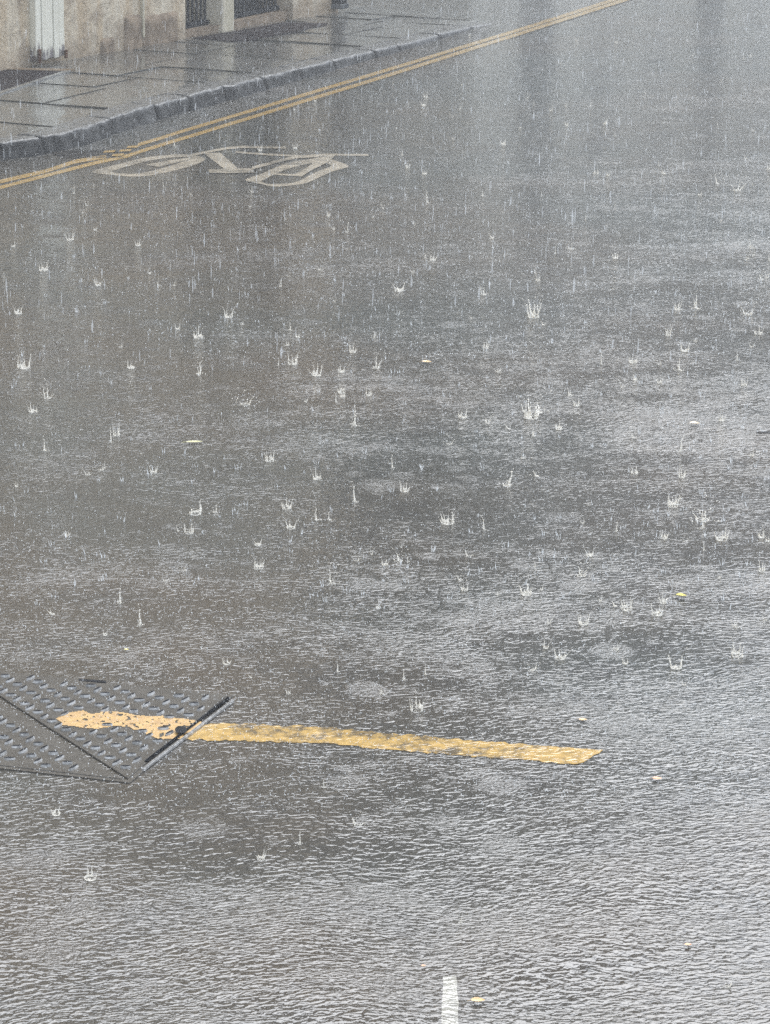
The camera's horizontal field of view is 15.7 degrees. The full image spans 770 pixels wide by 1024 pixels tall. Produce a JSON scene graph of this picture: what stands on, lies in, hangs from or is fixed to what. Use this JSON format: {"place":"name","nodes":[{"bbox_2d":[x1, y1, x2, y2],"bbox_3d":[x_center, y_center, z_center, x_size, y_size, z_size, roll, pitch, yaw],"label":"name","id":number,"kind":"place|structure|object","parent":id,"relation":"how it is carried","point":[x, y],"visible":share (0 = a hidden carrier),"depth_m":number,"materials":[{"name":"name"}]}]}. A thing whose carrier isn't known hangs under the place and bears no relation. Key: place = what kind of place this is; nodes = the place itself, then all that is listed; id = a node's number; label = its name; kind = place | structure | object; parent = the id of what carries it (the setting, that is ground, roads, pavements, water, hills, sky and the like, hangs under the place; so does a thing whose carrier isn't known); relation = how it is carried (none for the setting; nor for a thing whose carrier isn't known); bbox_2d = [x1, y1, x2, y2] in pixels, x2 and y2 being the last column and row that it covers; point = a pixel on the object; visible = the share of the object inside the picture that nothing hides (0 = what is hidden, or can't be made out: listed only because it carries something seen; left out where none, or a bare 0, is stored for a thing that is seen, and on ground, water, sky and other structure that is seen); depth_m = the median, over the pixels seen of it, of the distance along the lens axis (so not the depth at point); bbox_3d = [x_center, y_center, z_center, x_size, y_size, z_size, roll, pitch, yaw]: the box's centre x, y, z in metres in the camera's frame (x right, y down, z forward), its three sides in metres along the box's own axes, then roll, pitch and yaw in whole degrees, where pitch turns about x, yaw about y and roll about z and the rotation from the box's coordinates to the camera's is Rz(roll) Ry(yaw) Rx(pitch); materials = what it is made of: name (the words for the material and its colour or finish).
{"place":"outdoors","nodes":[
{"label":"outdoors","id":0,"kind":"place"},
{"bbox_2d":[0,5,477,136],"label":"pavement","id":1,"kind":"structure","parent":0,"point":[49,99],"depth_m":14.30,"materials":[{"name":"stone"}]},
{"bbox_2d":[0,0,337,70],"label":"stone building","id":2,"kind":"structure","parent":1,"relation":"on","point":[34,32],"depth_m":14.67,"materials":[{"name":"stone"}]},
{"bbox_2d":[185,0,208,28],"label":"iron railing","id":3,"kind":"object","parent":2,"relation":"on","point":[197,22],"visible":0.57,"depth_m":15.77,"materials":[{"name":"black metal"}]},
{"bbox_2d":[234,0,279,18],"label":"iron railing","id":4,"kind":"object","parent":2,"relation":"on","point":[257,10],"visible":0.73,"depth_m":16.38,"materials":[{"name":"black metal"}]},
{"bbox_2d":[331,0,348,8],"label":"bollard","id":5,"kind":"object","parent":1,"relation":"on","point":[339,4],"visible":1,"depth_m":17.08,"materials":[{"name":"blue paint"}]},
{"bbox_2d":[0,0,769,1023],"bbox_3d":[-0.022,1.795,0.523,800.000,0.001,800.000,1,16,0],"label":"road","id":6,"kind":"structure","parent":0,"point":[190,910],"depth_m":6.53,"materials":[{"name":"grey asphalt"}]},
{"bbox_2d":[13,298,23,313],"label":"rain splash","id":7,"kind":"object","parent":6,"relation":"on","point":[15,312],"visible":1,"depth_m":8.78,"materials":[{"name":"white liquid"}]},
{"bbox_2d":[11,351,30,369],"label":"rain splash","id":8,"kind":"object","parent":6,"relation":"on","point":[22,366],"visible":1,"depth_m":8.07,"materials":[{"name":"white liquid"}]},
{"bbox_2d":[25,403,38,412],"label":"rain splash","id":9,"kind":"object","parent":6,"relation":"on","point":[31,410],"visible":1,"depth_m":7.57,"materials":[{"name":"white liquid"}]},
{"bbox_2d":[39,259,49,271],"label":"rain splash","id":10,"kind":"object","parent":6,"relation":"on","point":[43,269],"visible":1,"depth_m":9.44,"materials":[{"name":"white liquid"}]},
{"bbox_2d":[41,378,55,398],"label":"rain splash","id":11,"kind":"object","parent":6,"relation":"on","point":[49,397],"visible":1,"depth_m":7.73,"materials":[{"name":"white liquid"}]},
{"bbox_2d":[49,807,61,815],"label":"rain splash","id":12,"kind":"object","parent":6,"relation":"on","point":[54,812],"visible":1,"depth_m":4.86,"materials":[{"name":"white liquid"}]},
{"bbox_2d":[51,150,123,157],"bbox_3d":[-1.274,-1.513,11.833,0.346,0.005,0.215,-1,16,-5],"label":"gully grate","id":13,"kind":"object","parent":6,"relation":"on","point":[80,154],"visible":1,"depth_m":11.83,"materials":[{"name":"metal"}]},
{"bbox_2d":[84,859,97,880],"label":"rain splash","id":14,"kind":"object","parent":6,"relation":"on","point":[88,875],"visible":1,"depth_m":4.60,"materials":[{"name":"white liquid"}]},
{"bbox_2d":[0,671,233,783],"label":"access cover","id":15,"kind":"object","parent":6,"relation":"on","point":[174,729],"visible":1,"depth_m":5.28,"materials":[{"name":"metal"}]},
{"bbox_2d":[182,520,193,533],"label":"rain splash","id":16,"kind":"object","parent":6,"relation":"on","point":[191,532],"visible":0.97,"depth_m":6.50,"materials":[{"name":"white liquid"}]},
{"bbox_2d":[190,325,204,338],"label":"rain splash","id":17,"kind":"object","parent":6,"relation":"on","point":[196,336],"visible":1,"depth_m":8.47,"materials":[{"name":"white liquid"}]},
{"bbox_2d":[192,357,202,375],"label":"rain splash","id":18,"kind":"object","parent":6,"relation":"on","point":[198,373],"visible":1,"depth_m":8.02,"materials":[{"name":"white liquid"}]},
{"bbox_2d":[188,496,207,515],"bbox_3d":[-0.448,-0.019,6.648,0.058,0.053,0.065,10,19,29],"label":"rain splash","id":19,"kind":"object","parent":6,"relation":"on","point":[199,511],"visible":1,"depth_m":6.64,"materials":[{"name":"white liquid"}]},
{"bbox_2d":[221,305,233,317],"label":"rain splash","id":20,"kind":"object","parent":6,"relation":"on","point":[229,316],"visible":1,"depth_m":8.76,"materials":[{"name":"white liquid"}]},
{"bbox_2d":[92,146,367,185],"bbox_3d":[-0.612,-1.455,11.652,0.907,0.002,0.999,7,17,20],"label":"bicycle symbol","id":21,"kind":"object","parent":6,"relation":"on","point":[220,159],"visible":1,"depth_m":11.60,"materials":[{"name":"white paint"}]},
{"bbox_2d":[0,22,489,160],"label":"kerb","id":22,"kind":"structure","parent":6,"relation":"on","point":[105,123],"depth_m":13.13,"materials":[{"name":"stone"}]},
{"bbox_2d":[251,555,264,569],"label":"rain splash","id":23,"kind":"object","parent":6,"relation":"on","point":[257,566],"visible":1,"depth_m":6.25,"materials":[{"name":"white liquid"}]},
{"bbox_2d":[256,843,268,860],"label":"rain splash","id":24,"kind":"object","parent":6,"relation":"on","point":[262,857],"visible":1,"depth_m":4.68,"materials":[{"name":"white liquid"}]},
{"bbox_2d":[265,447,273,461],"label":"rain splash","id":25,"kind":"object","parent":6,"relation":"on","point":[270,459],"visible":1,"depth_m":7.12,"materials":[{"name":"white liquid"}]},
{"bbox_2d":[277,496,292,509],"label":"rain splash","id":26,"kind":"object","parent":6,"relation":"on","point":[289,507],"visible":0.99,"depth_m":6.70,"materials":[{"name":"white liquid"}]},
{"bbox_2d":[284,518,298,529],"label":"rain splash","id":27,"kind":"object","parent":6,"relation":"on","point":[287,526],"visible":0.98,"depth_m":6.54,"materials":[{"name":"white liquid"}]},
{"bbox_2d":[288,354,297,364],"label":"rain splash","id":28,"kind":"object","parent":6,"relation":"on","point":[295,363],"visible":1,"depth_m":8.15,"materials":[{"name":"white liquid"}]},
{"bbox_2d":[0,0,627,188],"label":"double yellow line","id":29,"kind":"object","parent":6,"relation":"on","point":[303,95],"visible":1,"depth_m":13.59,"materials":[{"name":"paint"}]},
{"bbox_2d":[307,359,325,376],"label":"rain splash","id":30,"kind":"object","parent":6,"relation":"on","point":[313,373],"visible":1,"depth_m":8.01,"materials":[{"name":"white liquid"}]},
{"bbox_2d":[312,468,321,479],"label":"rain splash","id":31,"kind":"object","parent":6,"relation":"on","point":[317,477],"visible":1,"depth_m":6.96,"materials":[{"name":"white liquid"}]},
{"bbox_2d":[349,343,356,352],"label":"rain splash","id":32,"kind":"object","parent":6,"relation":"on","point":[351,351],"visible":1,"depth_m":8.31,"materials":[{"name":"white liquid"}]},
{"bbox_2d":[372,349,383,368],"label":"rain splash","id":33,"kind":"object","parent":6,"relation":"on","point":[376,363],"visible":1,"depth_m":8.13,"materials":[{"name":"white liquid"}]},
{"bbox_2d":[0,0,769,818],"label":"rain spray","id":34,"kind":"object","parent":6,"relation":"on","point":[430,442],"visible":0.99,"depth_m":7.02,"materials":[{"name":"white liquid"}]},
{"bbox_2d":[187,723,601,763],"bbox_3d":[0.015,0.428,5.214,0.779,0.001,0.118,3,16,7],"label":"yellow stripe","id":35,"kind":"object","parent":6,"relation":"on","point":[458,746],"visible":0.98,"depth_m":5.21,"materials":[{"name":"paint"}]},
{"bbox_2d":[389,278,408,291],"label":"rain splash","id":36,"kind":"object","parent":6,"relation":"on","point":[400,290],"visible":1,"depth_m":9.17,"materials":[{"name":"white liquid"}]},
{"bbox_2d":[400,483,411,491],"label":"rain splash","id":37,"kind":"object","parent":6,"relation":"on","point":[404,489],"visible":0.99,"depth_m":6.87,"materials":[{"name":"white liquid"}]},
{"bbox_2d":[409,690,423,712],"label":"rain splash","id":38,"kind":"object","parent":6,"relation":"on","point":[420,706],"visible":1,"depth_m":5.38,"materials":[{"name":"white liquid"}]},
{"bbox_2d":[438,509,455,524],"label":"rain splash","id":39,"kind":"object","parent":6,"relation":"on","point":[444,521],"visible":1,"depth_m":6.60,"materials":[{"name":"white liquid"}]},
{"bbox_2d":[441,976,458,1023],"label":"white line","id":40,"kind":"object","parent":6,"relation":"on","point":[450,1006],"visible":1,"depth_m":4.18,"materials":[{"name":"paint"}]},
{"bbox_2d":[458,406,466,418],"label":"rain splash","id":41,"kind":"object","parent":6,"relation":"on","point":[462,417],"visible":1,"depth_m":7.57,"materials":[{"name":"white liquid"}]},
{"bbox_2d":[468,997,484,1001],"bbox_3d":[0.136,0.728,4.173,0.023,0.004,0.016,10,19,30],"label":"fallen leaf","id":42,"kind":"object","parent":6,"relation":"on","point":[478,999],"visible":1,"depth_m":4.17,"materials":[{"name":"beige plant"}]},
{"bbox_2d":[497,468,517,488],"bbox_3d":[0.303,-0.084,6.915,0.031,0.048,0.058,-10,19,-32],"label":"rain splash","id":43,"kind":"object","parent":6,"relation":"on","point":[509,481],"visible":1,"depth_m":6.92,"materials":[{"name":"white liquid"}]},
{"bbox_2d":[512,574,532,595],"bbox_3d":[0.305,0.164,6.076,0.055,0.040,0.042,-13,21,-38],"label":"rain splash","id":44,"kind":"object","parent":6,"relation":"on","point":[527,592],"visible":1,"depth_m":6.08,"materials":[{"name":"white liquid"}]},
{"bbox_2d":[518,396,541,419],"bbox_3d":[0.398,-0.287,7.563,0.073,0.079,0.076,1,16,0],"label":"rain splash","id":45,"kind":"object","parent":6,"relation":"on","point":[528,415],"visible":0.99,"depth_m":7.56,"materials":[{"name":"white liquid"}]},
{"bbox_2d":[522,294,542,318],"bbox_3d":[0.465,-0.646,8.801,0.074,0.077,0.080,4,16,10],"label":"rain splash","id":46,"kind":"object","parent":6,"relation":"on","point":[533,314],"visible":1,"depth_m":8.81,"materials":[{"name":"white liquid"}]},
{"bbox_2d":[528,388,551,412],"bbox_3d":[0.419,-0.302,7.626,0.078,0.073,0.060,-12,20,-37],"label":"rain splash","id":47,"kind":"object","parent":6,"relation":"on","point":[538,406],"visible":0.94,"depth_m":7.64,"materials":[{"name":"white liquid"}]},
{"bbox_2d":[551,644,567,659],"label":"rain splash","id":48,"kind":"object","parent":6,"relation":"on","point":[562,657],"visible":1,"depth_m":5.67,"materials":[{"name":"white liquid"}]},
{"bbox_2d":[568,559,589,576],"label":"rain splash","id":49,"kind":"object","parent":6,"relation":"on","point":[580,574],"visible":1,"depth_m":6.21,"materials":[{"name":"white liquid"}]},
{"bbox_2d":[577,612,592,625],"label":"rain splash","id":50,"kind":"object","parent":6,"relation":"on","point":[586,623],"visible":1,"depth_m":5.89,"materials":[{"name":"white liquid"}]},
{"bbox_2d":[619,594,633,611],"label":"rain splash","id":51,"kind":"object","parent":6,"relation":"on","point":[624,607],"visible":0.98,"depth_m":5.99,"materials":[{"name":"white liquid"}]},
{"bbox_2d":[629,354,636,363],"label":"rain splash","id":52,"kind":"object","parent":6,"relation":"on","point":[632,362],"visible":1,"depth_m":8.22,"materials":[{"name":"white liquid"}]},
{"bbox_2d":[651,600,662,615],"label":"rain splash","id":53,"kind":"object","parent":6,"relation":"on","point":[656,612],"visible":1,"depth_m":5.96,"materials":[{"name":"white liquid"}]},
{"bbox_2d":[656,590,667,603],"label":"rain splash","id":54,"kind":"object","parent":6,"relation":"on","point":[662,601],"visible":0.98,"depth_m":6.04,"materials":[{"name":"white liquid"}]},
{"bbox_2d":[659,528,668,539],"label":"rain splash","id":55,"kind":"object","parent":6,"relation":"on","point":[665,537],"visible":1,"depth_m":6.50,"materials":[{"name":"white liquid"}]},
{"bbox_2d":[666,490,681,507],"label":"rain splash","id":56,"kind":"object","parent":6,"relation":"on","point":[670,503],"visible":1,"depth_m":6.76,"materials":[{"name":"white liquid"}]},
{"bbox_2d":[668,648,686,669],"bbox_3d":[0.585,0.297,5.626,0.040,0.042,0.044,5,17,14],"label":"rain splash","id":57,"kind":"object","parent":6,"relation":"on","point":[675,667],"visible":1,"depth_m":5.63,"materials":[{"name":"white liquid"}]},
{"bbox_2d":[673,301,681,310],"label":"rain splash","id":58,"kind":"object","parent":6,"relation":"on","point":[676,308],"visible":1,"depth_m":8.94,"materials":[{"name":"white liquid"}]},
{"bbox_2d":[674,593,686,596],"bbox_3d":[0.640,0.181,6.069,0.020,0.006,0.025,-15,22,-43],"label":"fallen leaf","id":59,"kind":"object","parent":6,"relation":"on","point":[680,594],"visible":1,"depth_m":6.07,"materials":[{"name":"yellow plant"}]},
{"bbox_2d":[675,458,687,477],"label":"rain splash","id":60,"kind":"object","parent":6,"relation":"on","point":[679,474],"visible":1,"depth_m":7.01,"materials":[{"name":"white liquid"}]},
{"bbox_2d":[680,340,691,351],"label":"rain splash","id":61,"kind":"object","parent":6,"relation":"on","point":[682,350],"visible":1,"depth_m":8.37,"materials":[{"name":"white liquid"}]},
{"bbox_2d":[689,295,700,309],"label":"rain splash","id":62,"kind":"object","parent":6,"relation":"on","point":[695,305],"visible":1,"depth_m":8.96,"materials":[{"name":"white liquid"}]},
{"bbox_2d":[687,492,718,522],"bbox_3d":[0.754,-0.009,6.638,0.075,0.070,0.066,1,16,2],"label":"rain splash","id":63,"kind":"object","parent":6,"relation":"on","point":[696,518],"visible":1,"depth_m":6.64,"materials":[{"name":"white liquid"}]},
{"bbox_2d":[712,523,733,540],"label":"rain splash","id":64,"kind":"object","parent":6,"relation":"on","point":[722,537],"visible":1,"depth_m":6.50,"materials":[{"name":"white liquid"}]},
{"bbox_2d":[718,410,727,421],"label":"rain splash","id":65,"kind":"object","parent":6,"relation":"on","point":[721,419],"visible":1,"depth_m":7.57,"materials":[{"name":"white liquid"}]},
{"bbox_2d":[729,642,745,658],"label":"rain splash","id":66,"kind":"object","parent":6,"relation":"on","point":[733,652],"visible":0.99,"depth_m":5.70,"materials":[{"name":"white liquid"}]},
{"bbox_2d":[757,555,764,572],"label":"rain splash","id":67,"kind":"object","parent":6,"relation":"on","point":[759,569],"visible":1,"depth_m":6.27,"materials":[{"name":"white liquid"}]},
{"bbox_2d":[756,431,769,433],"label":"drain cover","id":68,"kind":"object","parent":6,"relation":"on","point":[764,432],"visible":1,"depth_m":7.46,"materials":[{"name":"metal"}]},
{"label":"pavement bed","id":69,"kind":"structure","parent":0,"visible":0},
{"bbox_2d":[0,68,74,94],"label":"cellar hatch","id":70,"kind":"object","parent":69,"relation":"on","point":[12,79],"visible":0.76,"depth_m":13.63,"materials":[{"name":"metal"}]},
{"bbox_2d":[193,22,327,41],"bbox_3d":[-0.675,-2.730,15.935,0.305,0.045,1.211,8,18,24],"label":"dark strip","id":71,"kind":"object","parent":69,"relation":"on","point":[265,31],"visible":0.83,"depth_m":15.85,"materials":[{"name":"stone"}]}
]}

